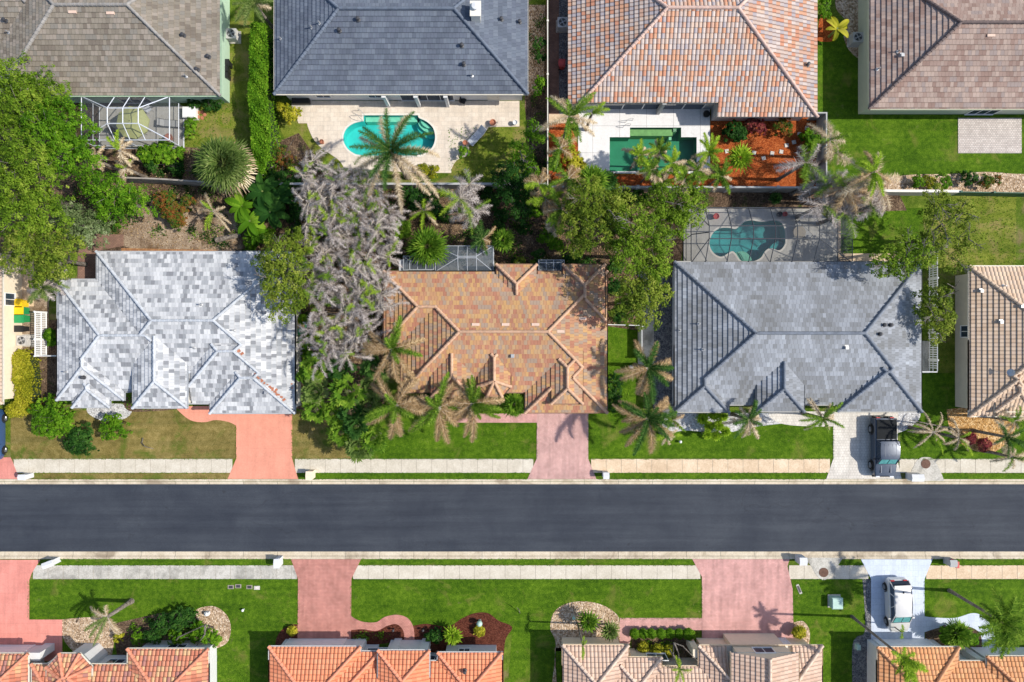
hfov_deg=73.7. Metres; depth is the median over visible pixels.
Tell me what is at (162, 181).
garden wall
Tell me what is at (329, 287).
feather palm
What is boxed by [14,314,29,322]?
trash bin
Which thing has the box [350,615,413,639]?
front path
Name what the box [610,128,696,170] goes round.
swimming pool
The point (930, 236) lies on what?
leafy tree
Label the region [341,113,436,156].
swimming pool
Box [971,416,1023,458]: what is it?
feather palm
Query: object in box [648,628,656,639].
ball shrub
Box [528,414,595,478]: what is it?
driveway
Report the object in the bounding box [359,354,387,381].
fan palm
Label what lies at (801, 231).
patio table
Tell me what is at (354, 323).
feather palm
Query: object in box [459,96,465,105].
patio chair
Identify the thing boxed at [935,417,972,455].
feather palm
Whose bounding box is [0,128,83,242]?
leafy tree
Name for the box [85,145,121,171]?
feather palm
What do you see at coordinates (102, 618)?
feather palm
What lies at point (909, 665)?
feather palm
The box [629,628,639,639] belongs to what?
ball shrub
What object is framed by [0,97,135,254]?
soil bed
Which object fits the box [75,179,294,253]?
soil bed
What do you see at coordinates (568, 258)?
shrub
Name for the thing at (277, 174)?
shrub
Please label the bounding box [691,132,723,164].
feather palm
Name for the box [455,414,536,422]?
front path
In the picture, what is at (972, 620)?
front path
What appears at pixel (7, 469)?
driveway
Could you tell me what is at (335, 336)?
feather palm
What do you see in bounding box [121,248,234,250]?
back path
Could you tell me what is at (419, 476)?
lawn
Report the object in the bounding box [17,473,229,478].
lawn
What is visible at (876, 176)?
feather palm
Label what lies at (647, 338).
side path
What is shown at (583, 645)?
feather palm
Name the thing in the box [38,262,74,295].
feather palm
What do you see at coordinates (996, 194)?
slatted fence
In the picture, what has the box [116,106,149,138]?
patio umbrella
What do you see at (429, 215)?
feather palm
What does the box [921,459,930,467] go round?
manhole cover
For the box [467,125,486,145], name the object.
sun lounger
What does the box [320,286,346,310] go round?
feather palm
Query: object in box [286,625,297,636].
shrub
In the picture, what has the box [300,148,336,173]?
feather palm
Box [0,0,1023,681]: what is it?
ground
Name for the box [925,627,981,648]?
mulch bed
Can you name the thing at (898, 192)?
garden wall
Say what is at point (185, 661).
tiled house
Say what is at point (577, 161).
shrub
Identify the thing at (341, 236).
feather palm
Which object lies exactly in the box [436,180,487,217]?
feather palm
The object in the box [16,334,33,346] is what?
air conditioner
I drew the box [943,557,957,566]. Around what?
mailbox
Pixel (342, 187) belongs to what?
feather palm
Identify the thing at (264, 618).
lawn
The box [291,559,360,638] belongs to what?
driveway
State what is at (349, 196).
feather palm
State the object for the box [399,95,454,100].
window
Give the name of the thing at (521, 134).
grass tufts
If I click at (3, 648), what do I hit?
garage door
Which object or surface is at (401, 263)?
lean to roof
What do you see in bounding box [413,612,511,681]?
mulch bed
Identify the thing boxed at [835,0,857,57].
rock bed
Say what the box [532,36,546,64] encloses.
shrub
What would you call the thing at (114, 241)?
back path
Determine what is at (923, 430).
feather palm
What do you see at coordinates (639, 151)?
feather palm
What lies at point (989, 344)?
tiled house
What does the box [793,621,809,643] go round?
rock bed
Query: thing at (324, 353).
feather palm
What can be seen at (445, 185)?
garden wall
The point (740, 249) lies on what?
swimming pool
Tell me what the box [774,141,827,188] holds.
feather palm
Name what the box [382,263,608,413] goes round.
tiled house
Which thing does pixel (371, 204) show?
feather palm
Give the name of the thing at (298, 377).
shrub
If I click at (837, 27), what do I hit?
banana plant
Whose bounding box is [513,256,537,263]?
shrub
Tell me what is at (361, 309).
feather palm
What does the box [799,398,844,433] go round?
feather palm
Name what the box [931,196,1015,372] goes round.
lawn
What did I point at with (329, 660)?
tiled house
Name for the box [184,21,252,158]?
lawn
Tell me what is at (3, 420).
parked car
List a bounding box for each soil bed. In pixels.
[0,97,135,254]
[39,320,58,404]
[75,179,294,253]
[114,613,207,654]
[123,397,173,411]
[134,147,254,180]
[255,133,332,182]
[295,184,686,415]
[525,5,545,180]
[691,187,905,212]
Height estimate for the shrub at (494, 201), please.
1.434 m
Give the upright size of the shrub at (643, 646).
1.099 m
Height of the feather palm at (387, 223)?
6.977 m
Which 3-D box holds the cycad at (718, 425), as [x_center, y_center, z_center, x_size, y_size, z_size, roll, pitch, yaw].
[18.094,7.367,60.160,1.242,1.680,1.195,31,90,0]
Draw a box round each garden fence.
[296,298,300,406]
[546,0,548,183]
[639,326,642,346]
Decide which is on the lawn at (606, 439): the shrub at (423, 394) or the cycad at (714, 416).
the cycad at (714, 416)
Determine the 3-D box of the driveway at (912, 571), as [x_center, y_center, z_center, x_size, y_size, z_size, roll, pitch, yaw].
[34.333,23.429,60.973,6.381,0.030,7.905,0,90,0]
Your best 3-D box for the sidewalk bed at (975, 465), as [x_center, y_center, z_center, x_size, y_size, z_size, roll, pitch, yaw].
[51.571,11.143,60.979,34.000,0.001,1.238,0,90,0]
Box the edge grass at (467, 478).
[14,416,1022,619]
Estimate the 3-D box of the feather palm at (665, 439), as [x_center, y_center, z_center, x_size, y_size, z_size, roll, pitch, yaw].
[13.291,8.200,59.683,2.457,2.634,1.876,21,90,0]
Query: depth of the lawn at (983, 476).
60.99 m
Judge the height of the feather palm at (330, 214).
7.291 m
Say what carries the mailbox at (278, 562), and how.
on the ground at (392, 384)
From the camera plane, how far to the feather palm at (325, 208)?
55.41 m
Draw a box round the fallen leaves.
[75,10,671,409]
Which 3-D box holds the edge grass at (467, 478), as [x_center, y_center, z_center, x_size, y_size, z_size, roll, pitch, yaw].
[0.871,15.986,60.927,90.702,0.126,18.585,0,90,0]
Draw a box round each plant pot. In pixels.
[164,133,172,140]
[490,119,495,125]
[703,110,709,116]
[713,213,718,218]
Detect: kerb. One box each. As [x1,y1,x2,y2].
[0,479,1023,483]
[0,552,1023,558]
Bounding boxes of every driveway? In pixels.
[0,457,17,478]
[0,560,61,660]
[228,414,297,478]
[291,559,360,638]
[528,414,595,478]
[692,559,793,637]
[826,412,900,478]
[861,559,931,639]
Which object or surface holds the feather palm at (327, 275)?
on the soil bed at (677, 248)
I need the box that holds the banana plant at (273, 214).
[252,197,290,228]
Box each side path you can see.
[4,255,33,305]
[549,0,558,113]
[549,114,578,122]
[638,266,653,365]
[922,341,928,372]
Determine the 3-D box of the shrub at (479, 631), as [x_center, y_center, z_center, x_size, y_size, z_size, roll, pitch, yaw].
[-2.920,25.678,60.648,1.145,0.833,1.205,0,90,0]
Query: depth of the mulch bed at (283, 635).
60.98 m
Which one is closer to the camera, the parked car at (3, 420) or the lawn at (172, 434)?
the parked car at (3, 420)
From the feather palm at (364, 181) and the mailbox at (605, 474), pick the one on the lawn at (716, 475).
the mailbox at (605, 474)
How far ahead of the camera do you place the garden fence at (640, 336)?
60.43 m
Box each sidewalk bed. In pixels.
[74,459,226,472]
[78,565,291,578]
[340,459,492,472]
[383,565,687,578]
[621,459,773,472]
[899,459,990,472]
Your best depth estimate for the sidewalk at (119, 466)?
60.97 m
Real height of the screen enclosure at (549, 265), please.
2.530 m
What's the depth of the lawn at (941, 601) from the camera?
60.99 m
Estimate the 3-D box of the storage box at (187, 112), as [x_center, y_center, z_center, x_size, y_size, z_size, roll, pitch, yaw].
[-28.573,-20.241,60.650,1.300,0.700,1.100,0,90,0]
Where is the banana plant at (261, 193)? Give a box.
[243,172,279,206]
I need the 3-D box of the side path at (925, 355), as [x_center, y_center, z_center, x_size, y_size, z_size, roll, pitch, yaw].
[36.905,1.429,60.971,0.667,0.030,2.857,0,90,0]
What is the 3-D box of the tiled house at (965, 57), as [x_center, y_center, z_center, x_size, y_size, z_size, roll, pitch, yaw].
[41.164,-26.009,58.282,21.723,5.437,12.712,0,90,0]
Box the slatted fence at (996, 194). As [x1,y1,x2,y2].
[951,190,1023,196]
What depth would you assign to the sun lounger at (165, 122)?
60.59 m
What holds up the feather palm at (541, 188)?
on the soil bed at (677, 248)
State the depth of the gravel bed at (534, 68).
60.98 m
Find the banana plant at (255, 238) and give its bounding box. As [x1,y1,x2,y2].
[244,222,267,244]
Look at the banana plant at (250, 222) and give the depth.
58.75 m
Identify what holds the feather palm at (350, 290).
on the soil bed at (677, 248)
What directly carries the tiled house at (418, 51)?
on the ground at (392, 384)
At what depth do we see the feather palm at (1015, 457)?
57.79 m
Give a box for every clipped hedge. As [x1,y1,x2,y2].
[4,348,44,417]
[246,21,281,177]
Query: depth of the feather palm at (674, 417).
57.30 m
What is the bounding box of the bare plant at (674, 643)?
[672,642,697,662]
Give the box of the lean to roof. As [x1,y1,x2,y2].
[399,259,407,270]
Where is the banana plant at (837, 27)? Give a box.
[825,16,848,40]
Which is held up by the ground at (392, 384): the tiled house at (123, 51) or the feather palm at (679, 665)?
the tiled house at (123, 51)
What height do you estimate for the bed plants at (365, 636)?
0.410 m
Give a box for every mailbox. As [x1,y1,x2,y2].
[17,473,33,479]
[41,557,60,568]
[273,556,282,567]
[305,470,314,479]
[602,471,608,478]
[795,554,807,564]
[905,473,924,481]
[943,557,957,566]
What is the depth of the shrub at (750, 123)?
60.16 m
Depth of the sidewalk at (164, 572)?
60.97 m
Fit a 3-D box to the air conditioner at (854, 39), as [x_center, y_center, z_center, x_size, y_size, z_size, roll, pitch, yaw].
[30.449,-26.742,60.521,1.090,0.958,1.090,0,90,0]
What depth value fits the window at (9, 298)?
59.41 m
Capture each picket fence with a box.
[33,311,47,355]
[928,252,938,370]
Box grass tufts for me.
[183,98,1016,415]
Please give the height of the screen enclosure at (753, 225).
3.942 m
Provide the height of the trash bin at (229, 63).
1.059 m
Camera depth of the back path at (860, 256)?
60.97 m
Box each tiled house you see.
[0,0,229,103]
[0,253,21,404]
[0,640,216,681]
[55,250,299,414]
[267,638,502,681]
[273,0,528,106]
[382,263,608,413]
[561,633,823,681]
[567,0,818,120]
[672,260,923,413]
[858,0,1023,114]
[867,639,1023,681]
[955,265,1023,417]
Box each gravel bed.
[22,298,48,356]
[87,404,131,420]
[528,5,544,95]
[559,0,569,113]
[652,277,672,415]
[664,413,780,432]
[852,579,870,681]
[898,412,920,432]
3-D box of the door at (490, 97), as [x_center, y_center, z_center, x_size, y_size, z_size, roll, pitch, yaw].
[-1.639,-21.426,59.925,1.060,2.110,0.120,0,90,0]
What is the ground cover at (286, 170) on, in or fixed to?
on the soil bed at (677, 248)
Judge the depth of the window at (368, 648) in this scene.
60.09 m
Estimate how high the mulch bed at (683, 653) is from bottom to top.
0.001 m
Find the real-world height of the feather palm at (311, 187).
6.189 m
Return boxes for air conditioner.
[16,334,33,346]
[226,28,240,43]
[298,345,309,353]
[556,17,567,32]
[847,32,862,46]
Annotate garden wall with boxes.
[120,177,255,186]
[279,183,546,188]
[547,185,820,192]
[807,112,826,184]
[874,189,959,195]
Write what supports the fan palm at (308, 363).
on the soil bed at (677, 248)
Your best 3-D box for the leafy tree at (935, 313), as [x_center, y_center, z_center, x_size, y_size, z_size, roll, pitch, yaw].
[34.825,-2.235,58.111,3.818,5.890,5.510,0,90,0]
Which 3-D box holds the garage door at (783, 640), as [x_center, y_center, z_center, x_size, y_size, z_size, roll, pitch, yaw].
[21.744,26.469,59.830,5.240,2.300,0.080,0,90,0]
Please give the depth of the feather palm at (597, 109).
56.43 m
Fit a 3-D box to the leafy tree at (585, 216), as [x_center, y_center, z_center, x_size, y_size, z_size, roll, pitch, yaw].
[6.717,-9.889,56.688,6.591,8.733,6.755,0,90,0]
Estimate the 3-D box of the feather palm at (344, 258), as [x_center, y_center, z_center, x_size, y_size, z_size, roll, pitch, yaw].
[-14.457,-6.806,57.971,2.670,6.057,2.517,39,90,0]
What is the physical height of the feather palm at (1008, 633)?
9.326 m
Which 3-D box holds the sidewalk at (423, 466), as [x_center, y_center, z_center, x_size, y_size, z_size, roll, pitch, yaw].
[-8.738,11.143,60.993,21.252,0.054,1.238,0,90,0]
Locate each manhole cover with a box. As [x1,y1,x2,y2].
[819,568,828,576]
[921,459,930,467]
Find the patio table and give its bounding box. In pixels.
[792,226,805,237]
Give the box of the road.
[0,482,1023,556]
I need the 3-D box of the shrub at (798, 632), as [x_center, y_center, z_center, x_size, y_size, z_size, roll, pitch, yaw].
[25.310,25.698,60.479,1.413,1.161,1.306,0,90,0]
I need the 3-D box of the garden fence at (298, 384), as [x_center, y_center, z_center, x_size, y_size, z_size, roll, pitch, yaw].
[-18.860,0.980,60.350,0.150,1.300,9.580,0,90,0]
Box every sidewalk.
[14,459,231,472]
[33,565,296,578]
[295,459,532,472]
[353,565,699,578]
[591,459,829,472]
[789,565,867,578]
[900,459,1023,472]
[926,565,1023,578]
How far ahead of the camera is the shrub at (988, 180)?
60.12 m
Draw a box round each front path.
[177,409,235,424]
[189,406,208,410]
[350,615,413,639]
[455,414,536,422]
[620,618,701,644]
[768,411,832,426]
[925,613,994,646]
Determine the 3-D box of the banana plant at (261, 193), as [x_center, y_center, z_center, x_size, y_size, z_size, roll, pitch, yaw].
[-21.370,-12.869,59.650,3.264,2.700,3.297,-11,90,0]
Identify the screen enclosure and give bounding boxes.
[81,97,183,148]
[403,256,434,270]
[435,246,493,270]
[537,260,564,270]
[683,207,852,261]
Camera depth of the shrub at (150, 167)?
59.99 m
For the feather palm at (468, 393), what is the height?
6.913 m
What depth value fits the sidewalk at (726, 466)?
60.97 m
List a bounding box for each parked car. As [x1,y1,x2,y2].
[0,409,7,459]
[882,577,914,631]
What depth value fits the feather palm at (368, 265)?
53.95 m
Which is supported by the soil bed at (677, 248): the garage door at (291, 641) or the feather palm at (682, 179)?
the feather palm at (682, 179)
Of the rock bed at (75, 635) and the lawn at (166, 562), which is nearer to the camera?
the rock bed at (75, 635)
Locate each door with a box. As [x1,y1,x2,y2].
[0,644,35,651]
[284,638,346,644]
[487,95,499,100]
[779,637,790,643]
[873,639,936,645]
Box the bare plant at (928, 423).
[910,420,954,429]
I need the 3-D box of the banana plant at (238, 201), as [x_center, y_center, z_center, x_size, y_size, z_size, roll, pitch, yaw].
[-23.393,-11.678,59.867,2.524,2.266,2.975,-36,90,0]
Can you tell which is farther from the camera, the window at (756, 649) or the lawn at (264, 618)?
the lawn at (264, 618)
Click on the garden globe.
(479, 622)
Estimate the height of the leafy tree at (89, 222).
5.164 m
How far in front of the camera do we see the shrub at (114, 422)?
59.31 m
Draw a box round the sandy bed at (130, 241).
[119,199,250,249]
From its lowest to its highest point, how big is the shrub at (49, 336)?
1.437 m
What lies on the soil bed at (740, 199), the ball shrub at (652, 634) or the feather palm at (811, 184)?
the feather palm at (811, 184)
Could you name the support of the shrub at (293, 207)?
on the soil bed at (677, 248)
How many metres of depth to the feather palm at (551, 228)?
56.11 m
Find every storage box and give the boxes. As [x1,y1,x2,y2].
[182,107,198,119]
[292,98,311,105]
[854,642,860,649]
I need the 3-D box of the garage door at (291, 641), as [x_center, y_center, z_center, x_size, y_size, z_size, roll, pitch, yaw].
[-17.301,26.549,59.830,5.140,2.300,0.080,0,90,0]
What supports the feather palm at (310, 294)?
on the soil bed at (677, 248)
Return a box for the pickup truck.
[868,416,900,476]
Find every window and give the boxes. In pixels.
[4,292,15,305]
[105,658,126,662]
[115,97,154,103]
[167,643,188,646]
[315,95,331,97]
[367,647,387,649]
[368,95,380,97]
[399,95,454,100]
[430,655,436,659]
[458,648,469,650]
[601,104,705,109]
[646,653,668,660]
[751,647,775,652]
[960,325,967,337]
[964,110,1001,114]
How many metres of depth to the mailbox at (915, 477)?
59.96 m
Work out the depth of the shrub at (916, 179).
60.13 m
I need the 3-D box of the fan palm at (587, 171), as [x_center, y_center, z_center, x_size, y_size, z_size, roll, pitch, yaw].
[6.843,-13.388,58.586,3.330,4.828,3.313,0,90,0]
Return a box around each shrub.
[27,393,81,439]
[43,328,55,346]
[62,421,99,456]
[98,413,132,440]
[112,633,124,642]
[130,627,144,644]
[136,138,185,165]
[142,160,202,178]
[142,606,199,644]
[152,189,196,231]
[165,620,222,647]
[183,117,198,139]
[187,99,224,111]
[243,226,276,250]
[262,169,303,191]
[271,142,298,171]
[276,102,302,124]
[285,193,307,234]
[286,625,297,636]
[297,314,317,365]
[400,182,445,219]
[417,162,439,178]
[419,393,479,414]
[424,626,443,644]
[437,194,508,225]
[458,145,470,158]
[473,624,484,637]
[480,186,532,234]
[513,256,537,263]
[527,156,564,250]
[530,248,591,263]
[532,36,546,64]
[532,75,548,98]
[556,134,586,176]
[607,258,627,322]
[608,372,623,413]
[609,189,648,206]
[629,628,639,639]
[637,640,674,657]
[639,628,647,638]
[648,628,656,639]
[656,628,666,638]
[666,628,675,638]
[675,628,683,639]
[683,627,695,640]
[721,119,747,142]
[744,118,756,130]
[748,118,767,135]
[771,117,792,136]
[791,625,806,639]
[797,127,821,157]
[817,0,831,18]
[911,172,926,188]
[923,175,936,188]
[932,171,951,189]
[939,625,978,646]
[960,170,978,185]
[963,431,992,452]
[973,173,1002,189]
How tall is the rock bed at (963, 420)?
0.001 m
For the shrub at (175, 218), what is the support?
on the soil bed at (150, 186)
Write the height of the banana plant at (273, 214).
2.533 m
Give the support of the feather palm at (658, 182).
on the soil bed at (677, 248)
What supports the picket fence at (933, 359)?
on the ground at (392, 384)
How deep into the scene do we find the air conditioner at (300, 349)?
60.10 m
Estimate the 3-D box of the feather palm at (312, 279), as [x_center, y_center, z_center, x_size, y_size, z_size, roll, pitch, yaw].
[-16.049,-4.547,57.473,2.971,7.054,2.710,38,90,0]
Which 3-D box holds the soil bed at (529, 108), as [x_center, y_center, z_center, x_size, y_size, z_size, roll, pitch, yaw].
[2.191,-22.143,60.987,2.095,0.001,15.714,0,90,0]
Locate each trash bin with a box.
[14,299,28,306]
[14,306,29,314]
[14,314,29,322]
[14,325,29,331]
[225,59,232,68]
[225,65,230,74]
[225,71,230,80]
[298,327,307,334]
[558,59,564,70]
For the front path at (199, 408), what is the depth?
60.97 m
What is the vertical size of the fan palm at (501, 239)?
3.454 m
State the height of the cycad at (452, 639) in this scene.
1.949 m
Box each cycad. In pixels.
[442,625,463,646]
[575,609,601,632]
[599,619,620,641]
[695,413,708,424]
[701,430,711,439]
[704,420,713,431]
[706,413,719,420]
[711,430,722,441]
[713,419,724,431]
[718,413,728,421]
[721,426,730,436]
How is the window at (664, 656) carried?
in the tiled house at (750, 657)
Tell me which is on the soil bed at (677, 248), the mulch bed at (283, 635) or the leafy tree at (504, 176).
the leafy tree at (504, 176)
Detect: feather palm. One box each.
[27,270,60,304]
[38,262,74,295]
[84,598,134,644]
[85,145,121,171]
[106,129,143,166]
[114,159,147,183]
[200,192,230,231]
[232,0,273,28]
[286,250,319,276]
[289,151,326,194]
[291,160,330,200]
[292,178,328,224]
[296,309,322,350]
[298,230,330,257]
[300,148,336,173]
[300,175,336,210]
[300,204,332,240]
[300,281,336,303]
[301,237,343,270]
[302,272,333,298]
[305,195,337,219]
[305,331,349,361]
[307,296,340,324]
[308,185,357,212]
[309,251,336,274]
[310,341,341,379]
[311,316,342,344]
[313,261,350,283]
[314,273,346,306]
[316,156,347,195]
[316,199,343,232]
[317,217,349,247]
[318,164,363,198]
[318,315,352,342]
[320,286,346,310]
[321,243,354,268]
[324,227,363,251]
[325,200,361,235]
[331,320,351,346]
[332,156,375,187]
[332,234,373,268]
[332,337,374,371]
[333,186,372,215]
[333,259,361,288]
[334,279,371,313]
[335,287,366,324]
[337,207,376,238]
[337,251,373,284]
[338,222,373,250]
[341,325,371,351]
[343,165,368,201]
[343,309,378,339]
[345,277,377,303]
[347,298,377,328]
[349,108,439,213]
[350,185,374,220]
[350,283,386,305]
[350,318,390,360]
[353,243,380,280]
[357,202,388,232]
[357,315,424,382]
[358,230,388,254]
[359,171,383,195]
[359,292,409,317]
[360,208,394,248]
[362,174,398,213]
[362,371,435,438]
[366,259,396,285]
[367,197,408,231]
[368,272,400,310]
[369,241,402,275]
[372,213,402,237]
[381,232,405,262]
[407,371,467,444]
[408,197,437,229]
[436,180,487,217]
[444,375,504,443]
[449,193,492,234]
[453,168,484,200]
[470,219,495,255]
[523,167,550,195]
[526,186,562,212]
[539,92,597,148]
[542,185,571,229]
[544,212,562,236]
[547,132,576,169]
[548,164,585,201]
[576,622,586,659]
[583,101,609,130]
[612,391,677,455]
[614,340,674,403]
[621,138,655,169]
[633,154,663,182]
[647,136,670,164]
[649,167,672,196]
[654,424,679,445]
[655,145,686,179]
[658,405,686,432]
[665,163,706,194]
[665,649,692,681]
[682,159,714,183]
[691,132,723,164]
[704,157,732,194]
[721,400,762,438]
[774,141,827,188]
[789,167,829,198]
[795,186,839,227]
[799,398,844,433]
[802,120,851,163]
[802,169,853,205]
[813,142,850,167]
[813,168,867,213]
[816,195,858,237]
[826,150,890,196]
[831,151,899,211]
[842,189,887,221]
[850,615,927,681]
[894,625,904,638]
[907,412,946,454]
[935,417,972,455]
[947,587,1023,659]
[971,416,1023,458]
[983,405,1023,435]
[984,440,1023,471]
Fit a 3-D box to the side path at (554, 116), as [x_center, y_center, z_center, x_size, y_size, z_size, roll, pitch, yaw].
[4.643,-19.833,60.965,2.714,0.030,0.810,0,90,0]
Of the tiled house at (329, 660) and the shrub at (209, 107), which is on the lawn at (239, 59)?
the shrub at (209, 107)
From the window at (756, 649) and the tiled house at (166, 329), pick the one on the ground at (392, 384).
the tiled house at (166, 329)
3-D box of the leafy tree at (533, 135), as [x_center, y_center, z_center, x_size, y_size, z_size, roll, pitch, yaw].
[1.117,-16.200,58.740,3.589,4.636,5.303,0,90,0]
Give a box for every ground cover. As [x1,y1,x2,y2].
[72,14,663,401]
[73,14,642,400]
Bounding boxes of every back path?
[78,234,123,278]
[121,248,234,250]
[835,210,901,260]
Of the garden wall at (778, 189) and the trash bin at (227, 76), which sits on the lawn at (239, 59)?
the trash bin at (227, 76)
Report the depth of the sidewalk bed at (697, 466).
60.98 m
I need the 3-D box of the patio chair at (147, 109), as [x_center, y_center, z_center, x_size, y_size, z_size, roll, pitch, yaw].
[-32.245,-20.556,60.495,0.500,0.920,0.480,-36,90,0]
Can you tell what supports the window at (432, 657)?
in the tiled house at (329, 660)
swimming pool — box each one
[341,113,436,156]
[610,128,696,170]
[708,219,786,260]
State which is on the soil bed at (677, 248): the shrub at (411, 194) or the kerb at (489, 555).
the shrub at (411, 194)
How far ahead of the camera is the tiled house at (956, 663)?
58.01 m
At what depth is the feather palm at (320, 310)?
54.63 m
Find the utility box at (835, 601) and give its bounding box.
[828,594,842,608]
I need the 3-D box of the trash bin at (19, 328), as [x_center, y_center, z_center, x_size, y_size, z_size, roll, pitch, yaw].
[-43.361,-1.076,60.465,0.860,1.059,0.580,0,90,0]
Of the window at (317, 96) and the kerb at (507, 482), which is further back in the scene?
the kerb at (507, 482)
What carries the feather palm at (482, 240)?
on the soil bed at (677, 248)
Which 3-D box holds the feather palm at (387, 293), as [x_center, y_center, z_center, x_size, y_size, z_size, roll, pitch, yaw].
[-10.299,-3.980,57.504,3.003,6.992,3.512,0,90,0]
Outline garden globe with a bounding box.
[477,619,481,626]
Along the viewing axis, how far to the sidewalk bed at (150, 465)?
60.98 m
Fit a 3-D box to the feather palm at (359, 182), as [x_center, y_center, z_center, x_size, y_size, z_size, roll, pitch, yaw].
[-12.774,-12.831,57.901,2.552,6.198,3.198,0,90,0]
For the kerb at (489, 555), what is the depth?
61.06 m
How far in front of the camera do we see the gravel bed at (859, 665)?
60.98 m
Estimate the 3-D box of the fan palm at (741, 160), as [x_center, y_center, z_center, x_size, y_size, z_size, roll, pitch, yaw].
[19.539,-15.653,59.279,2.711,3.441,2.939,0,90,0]
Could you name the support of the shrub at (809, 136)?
on the mulch bed at (760, 172)
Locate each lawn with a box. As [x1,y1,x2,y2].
[11,410,235,458]
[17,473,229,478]
[29,579,297,681]
[55,559,271,564]
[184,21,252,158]
[278,121,343,174]
[292,411,351,458]
[299,473,529,478]
[351,577,701,681]
[354,410,536,458]
[358,559,693,564]
[448,120,530,177]
[588,410,832,458]
[594,473,827,478]
[605,326,642,415]
[792,577,870,681]
[817,31,1023,176]
[839,559,863,564]
[841,208,923,254]
[900,368,1023,458]
[925,577,1023,646]
[930,559,1023,564]
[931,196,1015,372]
[942,474,1023,478]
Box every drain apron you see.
[807,558,841,579]
[907,457,943,480]
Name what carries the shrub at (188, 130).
on the lawn at (239, 59)
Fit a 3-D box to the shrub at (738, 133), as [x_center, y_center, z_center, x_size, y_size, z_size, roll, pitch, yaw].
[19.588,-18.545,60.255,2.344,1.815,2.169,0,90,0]
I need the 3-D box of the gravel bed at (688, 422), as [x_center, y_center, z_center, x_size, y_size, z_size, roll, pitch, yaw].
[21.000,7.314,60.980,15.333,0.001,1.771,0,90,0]
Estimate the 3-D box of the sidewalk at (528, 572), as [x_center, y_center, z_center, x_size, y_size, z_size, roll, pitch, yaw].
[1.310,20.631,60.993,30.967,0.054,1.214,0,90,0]
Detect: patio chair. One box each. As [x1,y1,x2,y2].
[106,125,118,134]
[142,105,151,113]
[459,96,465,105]
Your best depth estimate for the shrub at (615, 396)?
59.77 m
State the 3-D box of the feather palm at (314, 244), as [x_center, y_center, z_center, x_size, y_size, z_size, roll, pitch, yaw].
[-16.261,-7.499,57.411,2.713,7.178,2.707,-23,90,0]
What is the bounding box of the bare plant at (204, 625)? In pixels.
[176,624,205,645]
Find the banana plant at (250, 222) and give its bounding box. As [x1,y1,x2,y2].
[236,206,266,236]
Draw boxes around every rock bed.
[62,617,114,654]
[196,606,230,647]
[550,601,619,681]
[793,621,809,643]
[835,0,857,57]
[876,172,1023,191]
[947,408,1015,452]
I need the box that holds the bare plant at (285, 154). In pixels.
[271,137,303,169]
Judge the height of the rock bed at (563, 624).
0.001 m
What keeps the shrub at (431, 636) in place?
on the mulch bed at (497, 632)
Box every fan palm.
[191,132,259,197]
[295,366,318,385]
[299,350,328,381]
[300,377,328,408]
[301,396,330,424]
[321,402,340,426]
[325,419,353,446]
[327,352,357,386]
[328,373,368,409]
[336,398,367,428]
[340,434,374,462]
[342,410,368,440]
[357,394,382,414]
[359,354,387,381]
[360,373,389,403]
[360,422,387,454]
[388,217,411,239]
[405,225,451,267]
[491,227,514,253]
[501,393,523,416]
[576,163,610,199]
[603,169,618,190]
[724,141,754,174]
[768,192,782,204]
[939,617,973,649]
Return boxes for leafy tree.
[0,49,79,158]
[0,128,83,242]
[0,220,87,289]
[17,94,108,182]
[49,200,115,250]
[77,168,159,228]
[249,225,315,326]
[489,156,538,224]
[504,117,545,179]
[555,174,636,258]
[602,203,676,284]
[607,264,674,331]
[637,181,710,240]
[865,226,947,282]
[909,180,985,274]
[910,281,958,345]
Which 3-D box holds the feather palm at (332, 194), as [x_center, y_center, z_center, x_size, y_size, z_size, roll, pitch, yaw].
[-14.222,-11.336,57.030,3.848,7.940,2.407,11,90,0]
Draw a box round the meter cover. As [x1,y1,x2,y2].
[796,584,801,593]
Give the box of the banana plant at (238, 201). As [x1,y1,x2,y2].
[225,191,254,222]
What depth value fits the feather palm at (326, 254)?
55.14 m
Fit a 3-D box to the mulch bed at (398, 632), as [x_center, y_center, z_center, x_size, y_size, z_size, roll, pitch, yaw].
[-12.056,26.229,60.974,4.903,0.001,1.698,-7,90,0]
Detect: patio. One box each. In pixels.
[100,106,182,147]
[292,101,518,172]
[578,109,709,173]
[684,209,836,260]
[958,118,1021,152]
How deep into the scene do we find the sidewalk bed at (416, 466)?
60.98 m
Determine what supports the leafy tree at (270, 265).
on the soil bed at (677, 248)
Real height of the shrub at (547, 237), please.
1.917 m
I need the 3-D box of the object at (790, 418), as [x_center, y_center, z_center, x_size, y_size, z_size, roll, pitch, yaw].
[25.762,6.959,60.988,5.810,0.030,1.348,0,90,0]
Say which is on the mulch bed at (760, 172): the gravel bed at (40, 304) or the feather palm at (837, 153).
the feather palm at (837, 153)
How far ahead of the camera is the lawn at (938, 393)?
60.99 m
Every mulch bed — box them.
[275,624,297,644]
[351,624,403,643]
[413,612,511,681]
[549,123,577,183]
[614,114,815,185]
[632,637,692,657]
[817,15,833,41]
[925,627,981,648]
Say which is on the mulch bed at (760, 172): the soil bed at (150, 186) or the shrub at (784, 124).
the shrub at (784, 124)
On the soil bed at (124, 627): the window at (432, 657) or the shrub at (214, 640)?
the shrub at (214, 640)
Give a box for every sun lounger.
[157,118,179,128]
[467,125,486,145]
[795,220,812,239]
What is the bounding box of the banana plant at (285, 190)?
[274,181,295,211]

